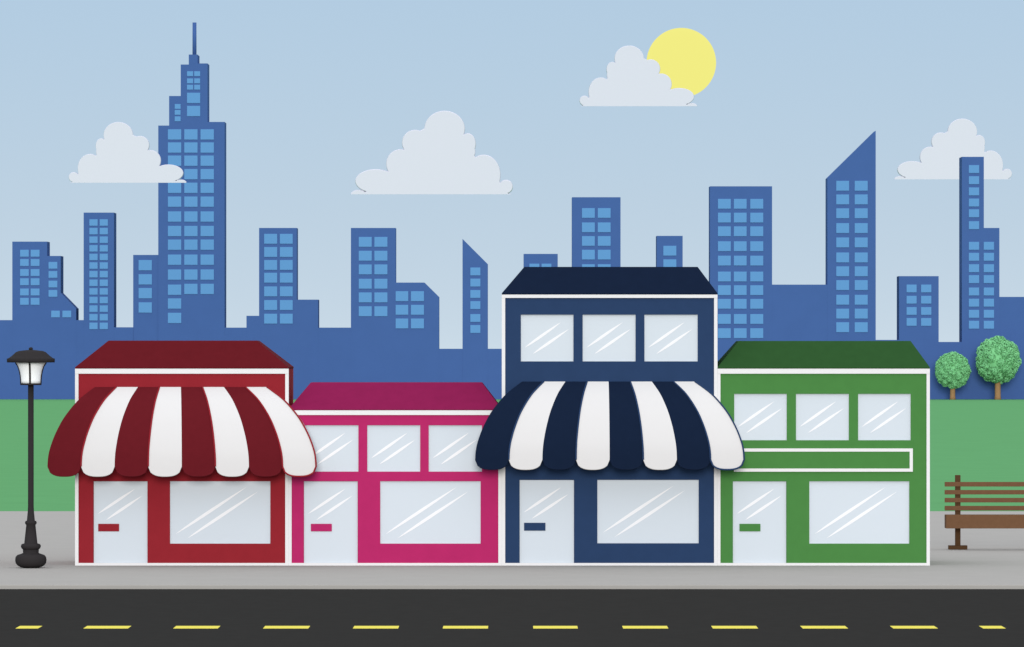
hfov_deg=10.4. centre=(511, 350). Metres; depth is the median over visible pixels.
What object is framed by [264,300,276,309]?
window
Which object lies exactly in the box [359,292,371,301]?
window
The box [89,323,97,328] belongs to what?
window
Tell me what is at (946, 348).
block
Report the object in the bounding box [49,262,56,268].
window
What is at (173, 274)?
window
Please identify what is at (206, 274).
window
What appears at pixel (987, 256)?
window
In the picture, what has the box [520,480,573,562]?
door
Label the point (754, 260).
window
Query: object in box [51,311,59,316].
window
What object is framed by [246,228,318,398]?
stepped tower
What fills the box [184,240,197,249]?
window
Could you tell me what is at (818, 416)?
window
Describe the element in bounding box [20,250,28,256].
window
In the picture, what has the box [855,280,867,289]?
window
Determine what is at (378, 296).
window
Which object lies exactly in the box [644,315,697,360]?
window
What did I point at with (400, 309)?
window
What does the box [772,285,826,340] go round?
block
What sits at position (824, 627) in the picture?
lane dash
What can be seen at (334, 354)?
block
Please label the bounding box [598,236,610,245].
window
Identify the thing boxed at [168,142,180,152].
window
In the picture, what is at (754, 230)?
window
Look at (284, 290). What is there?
window
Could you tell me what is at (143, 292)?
window
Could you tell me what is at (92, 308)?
window
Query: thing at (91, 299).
window
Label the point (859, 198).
window
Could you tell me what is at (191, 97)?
window
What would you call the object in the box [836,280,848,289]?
window
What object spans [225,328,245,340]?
block
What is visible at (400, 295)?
window
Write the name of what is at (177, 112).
window
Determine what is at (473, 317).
window
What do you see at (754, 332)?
window
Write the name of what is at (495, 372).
block
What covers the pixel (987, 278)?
window
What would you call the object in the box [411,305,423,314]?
window
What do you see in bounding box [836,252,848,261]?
window
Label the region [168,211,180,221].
window
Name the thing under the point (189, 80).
window
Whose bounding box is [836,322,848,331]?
window
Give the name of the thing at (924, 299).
window
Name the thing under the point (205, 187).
window
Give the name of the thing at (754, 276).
window
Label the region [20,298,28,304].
window
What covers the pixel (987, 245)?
window
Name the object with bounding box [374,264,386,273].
window
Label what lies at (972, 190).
window
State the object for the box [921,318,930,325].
window
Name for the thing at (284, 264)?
window
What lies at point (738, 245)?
window
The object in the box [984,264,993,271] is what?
window
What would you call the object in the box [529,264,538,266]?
window
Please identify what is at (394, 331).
stepped tower
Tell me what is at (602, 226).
window
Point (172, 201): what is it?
window
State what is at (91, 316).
window
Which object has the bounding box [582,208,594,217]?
window
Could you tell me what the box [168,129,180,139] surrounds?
window
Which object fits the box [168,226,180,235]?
window
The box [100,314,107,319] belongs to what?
window
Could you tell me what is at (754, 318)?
window
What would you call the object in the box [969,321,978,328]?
window
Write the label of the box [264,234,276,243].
window
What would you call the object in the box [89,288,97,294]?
window
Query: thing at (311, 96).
sky
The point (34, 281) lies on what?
window
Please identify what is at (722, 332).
window
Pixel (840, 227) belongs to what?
window
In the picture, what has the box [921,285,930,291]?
window
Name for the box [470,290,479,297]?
window
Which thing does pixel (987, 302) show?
window
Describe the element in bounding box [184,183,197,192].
window
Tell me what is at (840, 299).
window
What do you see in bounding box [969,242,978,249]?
window
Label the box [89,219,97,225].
window
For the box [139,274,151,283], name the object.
window
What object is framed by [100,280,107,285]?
window
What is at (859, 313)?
window
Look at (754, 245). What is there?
window
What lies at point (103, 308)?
window
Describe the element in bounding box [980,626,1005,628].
lane dash
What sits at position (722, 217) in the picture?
window
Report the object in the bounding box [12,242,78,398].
stepped tower
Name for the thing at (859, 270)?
window
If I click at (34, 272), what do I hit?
window
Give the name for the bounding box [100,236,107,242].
window
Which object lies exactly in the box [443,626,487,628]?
lane dash
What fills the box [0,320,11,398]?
block
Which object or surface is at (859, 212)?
window
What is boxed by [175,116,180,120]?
window
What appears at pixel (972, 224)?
window
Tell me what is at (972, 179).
window
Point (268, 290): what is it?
window
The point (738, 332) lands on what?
window
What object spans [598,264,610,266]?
window
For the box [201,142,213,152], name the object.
window
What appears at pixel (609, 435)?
navy shop
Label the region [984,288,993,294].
window
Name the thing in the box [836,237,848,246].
window
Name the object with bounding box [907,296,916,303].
window
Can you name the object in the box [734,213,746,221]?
window
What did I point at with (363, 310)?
window
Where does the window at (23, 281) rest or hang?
in the stepped tower at (45, 313)
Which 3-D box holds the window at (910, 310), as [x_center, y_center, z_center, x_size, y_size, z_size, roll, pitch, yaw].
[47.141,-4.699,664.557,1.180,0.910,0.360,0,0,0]
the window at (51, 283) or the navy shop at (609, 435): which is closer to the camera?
the navy shop at (609, 435)
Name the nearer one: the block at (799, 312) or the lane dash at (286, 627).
the lane dash at (286, 627)
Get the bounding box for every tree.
[935,352,971,399]
[975,336,1021,399]
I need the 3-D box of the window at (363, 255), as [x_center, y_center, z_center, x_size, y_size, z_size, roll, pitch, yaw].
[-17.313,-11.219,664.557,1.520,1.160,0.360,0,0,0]
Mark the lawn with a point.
(976, 440)
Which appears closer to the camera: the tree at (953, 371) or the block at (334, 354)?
the tree at (953, 371)
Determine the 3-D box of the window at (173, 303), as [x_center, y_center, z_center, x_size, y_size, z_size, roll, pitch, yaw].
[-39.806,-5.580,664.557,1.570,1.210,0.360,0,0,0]
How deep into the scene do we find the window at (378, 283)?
664.30 m
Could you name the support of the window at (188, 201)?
in the spire tower at (192, 248)
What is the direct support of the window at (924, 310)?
in the apartment block at (918, 312)
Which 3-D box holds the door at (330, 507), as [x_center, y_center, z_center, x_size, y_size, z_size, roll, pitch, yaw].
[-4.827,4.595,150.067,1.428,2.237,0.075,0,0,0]
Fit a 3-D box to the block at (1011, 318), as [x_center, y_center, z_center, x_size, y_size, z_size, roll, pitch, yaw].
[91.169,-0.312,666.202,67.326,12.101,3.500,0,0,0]
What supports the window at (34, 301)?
in the stepped tower at (45, 313)
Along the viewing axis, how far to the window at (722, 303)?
664.30 m
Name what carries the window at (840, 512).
in the green shop at (823, 394)
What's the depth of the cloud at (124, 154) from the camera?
549.61 m
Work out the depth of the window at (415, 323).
664.30 m
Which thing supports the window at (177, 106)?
in the spire tower at (192, 248)
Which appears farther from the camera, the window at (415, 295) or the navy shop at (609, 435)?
the window at (415, 295)
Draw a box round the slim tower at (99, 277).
[84,213,115,359]
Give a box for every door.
[94,481,146,562]
[304,481,357,562]
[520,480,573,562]
[733,481,785,562]
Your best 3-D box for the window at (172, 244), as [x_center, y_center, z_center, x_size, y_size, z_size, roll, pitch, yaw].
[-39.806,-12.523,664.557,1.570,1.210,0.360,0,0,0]
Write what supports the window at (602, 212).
in the apartment block at (596, 231)
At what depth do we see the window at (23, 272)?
664.30 m
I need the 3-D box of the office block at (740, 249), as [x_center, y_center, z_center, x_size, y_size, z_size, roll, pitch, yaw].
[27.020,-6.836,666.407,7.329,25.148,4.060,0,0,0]
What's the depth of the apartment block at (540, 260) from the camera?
664.44 m
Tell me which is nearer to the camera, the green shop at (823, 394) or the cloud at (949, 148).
the green shop at (823, 394)
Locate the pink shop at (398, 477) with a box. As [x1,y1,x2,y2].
[289,382,501,565]
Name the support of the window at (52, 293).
in the stepped tower at (45, 313)
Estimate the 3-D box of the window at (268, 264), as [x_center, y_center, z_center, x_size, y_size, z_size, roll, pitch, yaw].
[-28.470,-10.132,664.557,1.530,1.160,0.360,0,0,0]
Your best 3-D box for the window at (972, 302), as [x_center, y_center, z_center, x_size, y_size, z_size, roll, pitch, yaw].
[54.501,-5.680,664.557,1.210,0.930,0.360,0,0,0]
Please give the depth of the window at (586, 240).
664.30 m
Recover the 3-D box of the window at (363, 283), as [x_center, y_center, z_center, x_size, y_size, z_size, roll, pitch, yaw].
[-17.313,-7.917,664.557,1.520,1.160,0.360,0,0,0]
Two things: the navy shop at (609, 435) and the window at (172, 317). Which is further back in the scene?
the window at (172, 317)
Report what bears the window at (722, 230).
in the office block at (740, 249)
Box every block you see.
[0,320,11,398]
[76,320,83,365]
[114,327,132,340]
[133,255,157,340]
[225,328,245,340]
[318,328,350,381]
[439,349,462,381]
[488,349,501,398]
[524,254,557,266]
[572,197,620,266]
[656,236,682,266]
[709,186,771,361]
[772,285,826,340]
[897,276,938,398]
[939,342,961,398]
[999,297,1023,398]
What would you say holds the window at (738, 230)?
in the office block at (740, 249)
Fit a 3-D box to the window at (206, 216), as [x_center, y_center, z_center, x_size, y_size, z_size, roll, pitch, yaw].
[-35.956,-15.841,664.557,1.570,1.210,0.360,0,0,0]
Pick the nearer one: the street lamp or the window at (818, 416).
the street lamp
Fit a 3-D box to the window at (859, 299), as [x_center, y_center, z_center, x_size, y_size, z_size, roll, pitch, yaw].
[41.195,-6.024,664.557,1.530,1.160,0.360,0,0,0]
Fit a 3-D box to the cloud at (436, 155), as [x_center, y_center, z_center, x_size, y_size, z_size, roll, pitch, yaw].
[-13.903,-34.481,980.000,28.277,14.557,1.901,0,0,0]
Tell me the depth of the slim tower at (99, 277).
664.44 m
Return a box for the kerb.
[0,585,1023,588]
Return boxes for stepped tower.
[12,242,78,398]
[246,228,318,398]
[351,228,438,381]
[959,157,998,398]
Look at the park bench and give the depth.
162.02 m
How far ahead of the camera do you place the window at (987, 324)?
664.30 m
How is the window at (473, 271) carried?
in the slant tower at (475, 316)
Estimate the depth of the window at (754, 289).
664.30 m
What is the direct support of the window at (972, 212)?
in the stepped tower at (978, 283)
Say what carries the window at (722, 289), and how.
in the office block at (740, 249)
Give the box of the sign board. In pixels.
[734,448,912,471]
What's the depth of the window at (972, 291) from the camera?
664.30 m
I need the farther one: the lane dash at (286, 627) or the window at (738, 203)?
the window at (738, 203)
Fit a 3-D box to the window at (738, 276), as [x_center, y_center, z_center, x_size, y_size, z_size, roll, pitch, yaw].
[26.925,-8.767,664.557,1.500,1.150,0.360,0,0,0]
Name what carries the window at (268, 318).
in the stepped tower at (284, 324)
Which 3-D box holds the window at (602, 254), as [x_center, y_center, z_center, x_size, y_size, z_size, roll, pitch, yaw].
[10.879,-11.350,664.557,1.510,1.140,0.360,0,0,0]
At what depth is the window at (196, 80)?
664.30 m
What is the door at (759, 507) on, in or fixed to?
in the green shop at (823, 394)
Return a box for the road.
[0,589,1023,646]
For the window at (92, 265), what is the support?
in the slim tower at (99, 277)
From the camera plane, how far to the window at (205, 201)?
664.30 m
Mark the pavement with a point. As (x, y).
(991, 556)
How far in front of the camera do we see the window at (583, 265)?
664.30 m
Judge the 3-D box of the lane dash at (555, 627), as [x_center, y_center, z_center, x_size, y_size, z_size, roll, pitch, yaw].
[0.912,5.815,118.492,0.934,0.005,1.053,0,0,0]
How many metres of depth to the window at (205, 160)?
664.30 m
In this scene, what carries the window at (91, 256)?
in the slim tower at (99, 277)
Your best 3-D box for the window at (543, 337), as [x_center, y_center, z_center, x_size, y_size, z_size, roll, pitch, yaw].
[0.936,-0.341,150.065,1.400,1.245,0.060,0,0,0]
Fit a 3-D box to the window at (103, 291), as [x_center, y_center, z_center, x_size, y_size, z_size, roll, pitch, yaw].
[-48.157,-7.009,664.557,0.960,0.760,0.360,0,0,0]
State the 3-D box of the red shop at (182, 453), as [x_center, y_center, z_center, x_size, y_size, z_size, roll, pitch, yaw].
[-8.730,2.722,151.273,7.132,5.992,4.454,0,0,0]
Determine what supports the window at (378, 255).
in the stepped tower at (394, 331)
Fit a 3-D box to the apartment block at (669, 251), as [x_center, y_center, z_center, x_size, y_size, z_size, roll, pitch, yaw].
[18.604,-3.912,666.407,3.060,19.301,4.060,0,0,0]
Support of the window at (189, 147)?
in the spire tower at (192, 248)
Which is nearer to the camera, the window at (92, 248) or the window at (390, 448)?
the window at (390, 448)
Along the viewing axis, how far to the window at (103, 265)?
664.30 m
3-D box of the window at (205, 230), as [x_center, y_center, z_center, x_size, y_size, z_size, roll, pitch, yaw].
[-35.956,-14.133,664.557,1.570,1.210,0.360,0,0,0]
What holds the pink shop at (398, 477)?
on the pavement
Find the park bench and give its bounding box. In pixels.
[945,475,1023,549]
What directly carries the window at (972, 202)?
in the stepped tower at (978, 283)
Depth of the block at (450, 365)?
664.45 m
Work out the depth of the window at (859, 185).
664.30 m
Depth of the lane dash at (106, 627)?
118.31 m
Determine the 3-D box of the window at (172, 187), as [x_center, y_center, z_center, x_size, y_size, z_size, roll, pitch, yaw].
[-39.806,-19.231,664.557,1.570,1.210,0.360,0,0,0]
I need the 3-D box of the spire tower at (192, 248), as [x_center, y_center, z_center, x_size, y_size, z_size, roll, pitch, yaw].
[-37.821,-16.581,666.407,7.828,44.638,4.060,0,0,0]
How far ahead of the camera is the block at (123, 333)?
664.45 m
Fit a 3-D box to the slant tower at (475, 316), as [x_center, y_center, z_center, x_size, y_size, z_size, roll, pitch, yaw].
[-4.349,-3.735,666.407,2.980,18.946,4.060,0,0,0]
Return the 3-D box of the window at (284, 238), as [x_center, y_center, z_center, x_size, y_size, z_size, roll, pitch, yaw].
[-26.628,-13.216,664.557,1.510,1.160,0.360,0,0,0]
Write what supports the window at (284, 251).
in the stepped tower at (284, 324)
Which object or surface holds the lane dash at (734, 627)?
on the road
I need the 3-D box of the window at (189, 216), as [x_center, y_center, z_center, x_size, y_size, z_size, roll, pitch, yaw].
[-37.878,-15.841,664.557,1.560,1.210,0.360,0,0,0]
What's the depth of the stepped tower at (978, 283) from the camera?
664.44 m
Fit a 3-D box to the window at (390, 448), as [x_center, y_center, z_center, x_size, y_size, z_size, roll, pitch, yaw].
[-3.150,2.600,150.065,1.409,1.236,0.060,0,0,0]
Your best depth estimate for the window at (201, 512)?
150.05 m
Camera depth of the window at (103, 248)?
664.30 m
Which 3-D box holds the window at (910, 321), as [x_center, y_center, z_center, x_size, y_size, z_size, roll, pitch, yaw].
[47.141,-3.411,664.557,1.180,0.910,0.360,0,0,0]
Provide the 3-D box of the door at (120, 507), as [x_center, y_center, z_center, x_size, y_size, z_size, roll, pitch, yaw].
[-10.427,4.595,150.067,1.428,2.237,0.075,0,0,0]
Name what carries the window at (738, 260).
in the office block at (740, 249)
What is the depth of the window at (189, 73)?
664.30 m
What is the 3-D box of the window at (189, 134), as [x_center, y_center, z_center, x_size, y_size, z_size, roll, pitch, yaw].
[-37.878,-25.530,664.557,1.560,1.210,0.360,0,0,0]
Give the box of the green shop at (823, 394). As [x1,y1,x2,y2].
[717,341,929,565]
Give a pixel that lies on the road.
(513, 617)
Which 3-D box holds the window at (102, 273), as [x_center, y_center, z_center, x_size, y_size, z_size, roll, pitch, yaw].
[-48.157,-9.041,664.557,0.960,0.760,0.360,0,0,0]
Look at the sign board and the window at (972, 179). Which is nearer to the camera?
the sign board
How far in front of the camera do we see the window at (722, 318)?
664.30 m
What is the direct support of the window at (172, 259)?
in the spire tower at (192, 248)
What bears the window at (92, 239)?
in the slim tower at (99, 277)
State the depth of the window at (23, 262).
664.30 m
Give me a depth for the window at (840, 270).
664.30 m
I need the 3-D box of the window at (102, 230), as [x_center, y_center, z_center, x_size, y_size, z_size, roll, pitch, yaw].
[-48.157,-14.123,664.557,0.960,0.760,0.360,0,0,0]
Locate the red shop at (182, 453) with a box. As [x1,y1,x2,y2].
[47,341,316,565]
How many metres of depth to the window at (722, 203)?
664.30 m
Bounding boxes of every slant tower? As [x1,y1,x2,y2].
[463,240,487,388]
[826,131,875,340]
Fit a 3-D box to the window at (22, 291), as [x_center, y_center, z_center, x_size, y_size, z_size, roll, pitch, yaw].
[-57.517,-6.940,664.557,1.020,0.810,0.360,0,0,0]
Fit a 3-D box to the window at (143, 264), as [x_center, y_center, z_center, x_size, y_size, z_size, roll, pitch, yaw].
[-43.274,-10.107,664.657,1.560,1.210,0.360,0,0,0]
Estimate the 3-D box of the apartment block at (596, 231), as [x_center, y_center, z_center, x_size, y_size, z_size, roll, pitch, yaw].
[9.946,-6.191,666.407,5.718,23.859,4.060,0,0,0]
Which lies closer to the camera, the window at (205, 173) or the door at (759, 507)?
the door at (759, 507)
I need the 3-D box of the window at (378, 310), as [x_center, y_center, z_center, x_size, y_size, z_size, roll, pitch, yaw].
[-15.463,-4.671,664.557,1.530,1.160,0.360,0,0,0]
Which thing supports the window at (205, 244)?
in the spire tower at (192, 248)
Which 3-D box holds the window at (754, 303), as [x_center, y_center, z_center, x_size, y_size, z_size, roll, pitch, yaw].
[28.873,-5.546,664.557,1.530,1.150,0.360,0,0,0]
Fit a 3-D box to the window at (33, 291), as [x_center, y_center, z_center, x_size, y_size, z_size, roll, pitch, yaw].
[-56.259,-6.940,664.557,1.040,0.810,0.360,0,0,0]
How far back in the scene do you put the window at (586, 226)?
664.30 m
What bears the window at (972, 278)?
in the stepped tower at (978, 283)
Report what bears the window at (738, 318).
in the office block at (740, 249)
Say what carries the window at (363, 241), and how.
in the stepped tower at (394, 331)
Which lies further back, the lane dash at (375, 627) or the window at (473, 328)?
the window at (473, 328)
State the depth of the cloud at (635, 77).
1039.27 m
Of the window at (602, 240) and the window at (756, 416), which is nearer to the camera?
the window at (756, 416)
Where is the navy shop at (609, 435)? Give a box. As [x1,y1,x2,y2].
[475,267,744,565]
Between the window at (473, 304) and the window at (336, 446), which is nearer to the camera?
the window at (336, 446)
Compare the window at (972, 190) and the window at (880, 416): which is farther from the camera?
the window at (972, 190)
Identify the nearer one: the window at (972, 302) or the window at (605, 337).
the window at (605, 337)
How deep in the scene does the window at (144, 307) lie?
664.47 m
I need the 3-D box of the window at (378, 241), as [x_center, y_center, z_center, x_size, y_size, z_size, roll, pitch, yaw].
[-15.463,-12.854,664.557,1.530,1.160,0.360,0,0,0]
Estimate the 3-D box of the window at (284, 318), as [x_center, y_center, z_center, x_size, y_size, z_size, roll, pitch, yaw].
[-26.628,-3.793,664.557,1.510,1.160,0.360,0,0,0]
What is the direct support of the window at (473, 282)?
in the slant tower at (475, 316)
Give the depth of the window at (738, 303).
664.30 m
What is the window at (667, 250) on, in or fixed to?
in the apartment block at (669, 251)
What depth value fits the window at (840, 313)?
664.30 m
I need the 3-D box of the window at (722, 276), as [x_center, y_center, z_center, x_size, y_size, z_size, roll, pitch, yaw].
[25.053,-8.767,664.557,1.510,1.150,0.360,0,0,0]
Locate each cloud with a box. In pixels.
[69,122,185,182]
[351,111,512,193]
[579,46,696,105]
[894,119,1011,178]
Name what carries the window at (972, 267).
in the stepped tower at (978, 283)
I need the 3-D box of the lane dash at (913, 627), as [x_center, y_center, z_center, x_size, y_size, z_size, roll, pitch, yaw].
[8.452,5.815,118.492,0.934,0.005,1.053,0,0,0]
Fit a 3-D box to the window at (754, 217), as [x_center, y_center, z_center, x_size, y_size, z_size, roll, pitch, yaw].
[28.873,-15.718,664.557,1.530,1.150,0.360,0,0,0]
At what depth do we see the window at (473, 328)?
664.30 m
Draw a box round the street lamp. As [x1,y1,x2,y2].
[7,347,54,567]
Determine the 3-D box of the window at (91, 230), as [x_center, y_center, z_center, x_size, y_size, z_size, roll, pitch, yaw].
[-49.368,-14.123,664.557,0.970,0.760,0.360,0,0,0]
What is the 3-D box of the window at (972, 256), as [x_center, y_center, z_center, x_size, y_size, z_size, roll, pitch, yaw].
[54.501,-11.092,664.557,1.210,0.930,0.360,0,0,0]
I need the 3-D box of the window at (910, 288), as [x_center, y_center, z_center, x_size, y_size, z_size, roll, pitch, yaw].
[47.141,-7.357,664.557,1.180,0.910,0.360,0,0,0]
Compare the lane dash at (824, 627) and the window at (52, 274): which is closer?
the lane dash at (824, 627)
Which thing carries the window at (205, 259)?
in the spire tower at (192, 248)
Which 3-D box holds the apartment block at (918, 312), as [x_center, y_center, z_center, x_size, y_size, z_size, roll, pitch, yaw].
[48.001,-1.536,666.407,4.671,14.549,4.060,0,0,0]
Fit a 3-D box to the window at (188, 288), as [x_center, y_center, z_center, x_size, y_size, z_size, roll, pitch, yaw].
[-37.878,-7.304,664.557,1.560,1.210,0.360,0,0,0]
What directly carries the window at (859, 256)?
in the slant tower at (851, 240)
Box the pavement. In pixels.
[0,511,1023,584]
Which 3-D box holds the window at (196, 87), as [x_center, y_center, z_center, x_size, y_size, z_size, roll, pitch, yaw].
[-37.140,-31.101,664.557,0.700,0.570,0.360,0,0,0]
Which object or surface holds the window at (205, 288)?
in the spire tower at (192, 248)
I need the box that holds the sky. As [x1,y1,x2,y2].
[0,0,1023,348]
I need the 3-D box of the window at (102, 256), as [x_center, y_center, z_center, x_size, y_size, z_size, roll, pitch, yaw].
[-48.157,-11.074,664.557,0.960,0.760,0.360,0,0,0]
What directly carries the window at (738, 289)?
in the office block at (740, 249)
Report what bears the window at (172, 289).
in the spire tower at (192, 248)
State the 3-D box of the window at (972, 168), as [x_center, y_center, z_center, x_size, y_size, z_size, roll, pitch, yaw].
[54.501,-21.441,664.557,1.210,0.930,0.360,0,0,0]
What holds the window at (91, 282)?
in the slim tower at (99, 277)
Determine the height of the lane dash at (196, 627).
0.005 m
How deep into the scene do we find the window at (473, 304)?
664.30 m
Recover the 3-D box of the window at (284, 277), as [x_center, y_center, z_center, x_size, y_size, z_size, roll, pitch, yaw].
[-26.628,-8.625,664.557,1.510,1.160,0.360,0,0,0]
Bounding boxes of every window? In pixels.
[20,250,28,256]
[20,259,28,265]
[20,269,28,275]
[20,278,28,284]
[20,289,28,294]
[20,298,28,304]
[31,250,39,256]
[31,259,39,265]
[31,269,39,275]
[31,278,39,284]
[31,289,39,294]
[31,298,39,304]
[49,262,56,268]
[49,271,56,277]
[49,281,56,286]
[49,290,56,296]
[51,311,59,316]
[62,311,70,316]
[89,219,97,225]
[89,228,97,233]
[89,236,97,242]
[89,245,97,251]
[89,254,97,259]
[89,262,97,268]
[89,271,97,276]
[89,280,97,285]
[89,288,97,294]
[89,297,97,302]
[89,305,97,311]
[89,314,97,319]
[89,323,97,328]
[100,219,107,225]
[100,228,107,233]
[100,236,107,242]
[100,245,107,251]
[100,254,107,259]
[100,262,107,268]
[100,271,107,276]
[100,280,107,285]
[100,288,107,294]
[100,297,107,302]
[100,305,107,311]
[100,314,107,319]
[100,323,107,328]
[139,260,151,269]
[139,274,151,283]
[139,288,151,297]
[139,302,151,312]
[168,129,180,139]
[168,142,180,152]
[168,156,180,165]
[168,183,180,192]
[168,197,180,206]
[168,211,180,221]
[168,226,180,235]
[168,240,180,249]
[168,255,180,264]
[168,269,180,279]
[168,285,180,294]
[168,298,180,308]
[168,313,180,322]
[170,481,269,543]
[175,104,180,108]
[175,110,180,114]
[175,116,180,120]
[184,129,197,139]
[184,142,197,152]
[184,156,197,165]
[184,169,197,178]
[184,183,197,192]
[184,197,197,206]
[184,211,197,221]
[184,226,197,235]
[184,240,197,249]
[184,255,197,264]
[184,269,197,279]
[184,284,197,293]
[187,71,192,75]
[187,78,192,82]
[187,85,192,89]
[187,93,199,102]
[187,106,199,115]
[194,71,199,75]
[194,78,199,82]
[194,85,199,89]
[201,129,213,139]
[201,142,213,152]
[201,156,213,165]
[201,169,213,178]
[201,183,213,192]
[201,197,213,206]
[201,211,213,221]
[201,226,213,235]
[201,240,213,249]
[201,255,213,264]
[201,269,213,279]
[201,284,213,293]
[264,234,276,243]
[264,247,276,256]
[264,260,276,269]
[264,273,276,282]
[264,286,276,295]
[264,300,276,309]
[264,314,276,323]
[280,234,292,243]
[280,247,292,256]
[280,260,292,269]
[280,273,292,282]
[280,286,292,295]
[280,300,292,309]
[280,314,292,323]
[305,425,357,471]
[359,237,371,246]
[359,251,371,260]
[359,264,371,273]
[359,279,371,288]
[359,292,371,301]
[359,306,371,315]
[367,425,419,471]
[374,237,386,246]
[374,251,386,260]
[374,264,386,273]
[374,279,386,288]
[374,292,386,301]
[374,306,386,315]
[380,481,480,543]
[396,291,407,300]
[396,305,407,314]
[396,319,407,327]
[411,291,423,300]
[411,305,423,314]
[411,319,423,327]
[429,425,481,471]
[470,268,479,274]
[470,279,479,285]
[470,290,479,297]
[470,301,479,308]
[470,314,479,321]
[470,325,479,332]
[521,315,572,360]
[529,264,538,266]
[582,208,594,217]
[582,222,594,231]
[582,236,594,245]
[582,250,594,258]
[582,264,594,266]
[583,315,635,360]
[597,480,698,542]
[598,208,610,217]
[598,222,610,231]
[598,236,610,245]
[598,250,610,258]
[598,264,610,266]
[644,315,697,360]
[663,246,675,255]
[663,259,675,266]
[718,199,730,208]
[718,213,730,221]
[718,226,730,235]
[718,241,730,250]
[718,256,730,264]
[718,272,730,280]
[718,285,730,294]
[718,299,730,308]
[718,314,730,323]
[718,328,730,337]
[734,199,746,208]
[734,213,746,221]
[734,226,746,235]
[734,241,746,250]
[734,256,746,264]
[734,272,746,280]
[734,285,746,294]
[734,299,746,308]
[734,314,746,323]
[734,328,746,337]
[734,394,786,439]
[750,199,762,208]
[750,213,762,221]
[750,226,762,235]
[750,241,762,250]
[750,256,762,264]
[750,272,762,280]
[750,285,762,294]
[750,299,762,308]
[750,314,762,323]
[750,328,762,337]
[796,394,848,439]
[809,481,908,543]
[836,181,848,190]
[836,194,848,203]
[836,208,848,217]
[836,223,848,232]
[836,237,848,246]
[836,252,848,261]
[836,266,848,275]
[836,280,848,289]
[836,295,848,304]
[836,309,848,318]
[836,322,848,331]
[855,181,867,190]
[855,194,867,203]
[855,208,867,217]
[855,223,867,232]
[855,237,867,246]
[855,252,867,261]
[855,266,867,275]
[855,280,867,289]
[855,295,867,304]
[855,309,867,318]
[855,322,867,331]
[858,394,910,439]
[907,285,916,291]
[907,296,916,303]
[907,307,916,314]
[907,318,916,325]
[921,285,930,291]
[921,296,930,303]
[921,307,930,314]
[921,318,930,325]
[969,165,978,172]
[969,176,978,183]
[969,187,978,194]
[969,199,978,205]
[969,209,978,216]
[969,221,978,228]
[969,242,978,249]
[969,253,978,260]
[969,264,978,271]
[969,275,978,282]
[969,288,978,294]
[969,299,978,306]
[969,310,978,317]
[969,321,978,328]
[984,242,993,249]
[984,253,993,260]
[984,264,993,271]
[984,275,993,282]
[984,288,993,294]
[984,299,993,306]
[984,310,993,317]
[984,321,993,328]
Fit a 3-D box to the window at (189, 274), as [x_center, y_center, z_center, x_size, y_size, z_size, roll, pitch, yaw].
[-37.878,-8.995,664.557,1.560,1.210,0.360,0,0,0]
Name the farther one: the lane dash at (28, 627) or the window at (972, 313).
the window at (972, 313)
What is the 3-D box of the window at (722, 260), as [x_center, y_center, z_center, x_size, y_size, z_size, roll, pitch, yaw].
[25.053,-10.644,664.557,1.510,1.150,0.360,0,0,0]
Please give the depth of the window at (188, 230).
664.30 m
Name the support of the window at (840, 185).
in the slant tower at (851, 240)
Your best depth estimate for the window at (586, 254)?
664.30 m
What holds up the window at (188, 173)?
in the spire tower at (192, 248)
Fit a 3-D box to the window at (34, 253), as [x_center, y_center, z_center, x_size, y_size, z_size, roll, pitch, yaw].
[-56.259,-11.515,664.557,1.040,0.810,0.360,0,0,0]
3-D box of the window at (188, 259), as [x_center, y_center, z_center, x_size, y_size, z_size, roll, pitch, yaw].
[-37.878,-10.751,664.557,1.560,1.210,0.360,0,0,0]
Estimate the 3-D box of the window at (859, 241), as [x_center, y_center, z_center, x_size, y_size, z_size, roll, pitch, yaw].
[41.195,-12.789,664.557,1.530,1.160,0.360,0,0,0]
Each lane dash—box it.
[16,626,41,628]
[83,626,130,628]
[173,626,219,628]
[263,626,309,628]
[353,626,398,628]
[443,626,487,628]
[533,626,577,628]
[622,626,667,628]
[711,626,757,628]
[801,626,847,628]
[890,626,937,628]
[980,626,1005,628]
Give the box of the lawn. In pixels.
[0,399,1023,510]
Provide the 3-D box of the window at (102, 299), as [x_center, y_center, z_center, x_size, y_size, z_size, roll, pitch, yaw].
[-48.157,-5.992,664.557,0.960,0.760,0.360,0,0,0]
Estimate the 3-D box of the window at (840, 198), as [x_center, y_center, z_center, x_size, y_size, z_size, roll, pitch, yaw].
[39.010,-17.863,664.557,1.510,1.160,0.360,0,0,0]
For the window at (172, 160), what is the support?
in the spire tower at (192, 248)
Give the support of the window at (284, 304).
in the stepped tower at (284, 324)
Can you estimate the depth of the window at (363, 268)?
664.30 m
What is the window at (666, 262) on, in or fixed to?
in the apartment block at (669, 251)
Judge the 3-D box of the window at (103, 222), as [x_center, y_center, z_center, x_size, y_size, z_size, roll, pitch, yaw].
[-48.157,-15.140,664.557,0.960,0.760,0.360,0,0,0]
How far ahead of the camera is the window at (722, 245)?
664.30 m
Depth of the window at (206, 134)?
664.30 m
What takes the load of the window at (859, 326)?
in the slant tower at (851, 240)
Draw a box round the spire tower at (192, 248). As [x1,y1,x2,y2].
[158,22,225,340]
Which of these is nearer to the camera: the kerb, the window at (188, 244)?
the kerb
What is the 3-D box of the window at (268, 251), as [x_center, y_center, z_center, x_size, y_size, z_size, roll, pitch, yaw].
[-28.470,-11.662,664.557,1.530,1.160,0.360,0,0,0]
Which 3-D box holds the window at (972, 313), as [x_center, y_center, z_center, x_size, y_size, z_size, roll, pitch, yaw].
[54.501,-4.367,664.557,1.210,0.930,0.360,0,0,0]

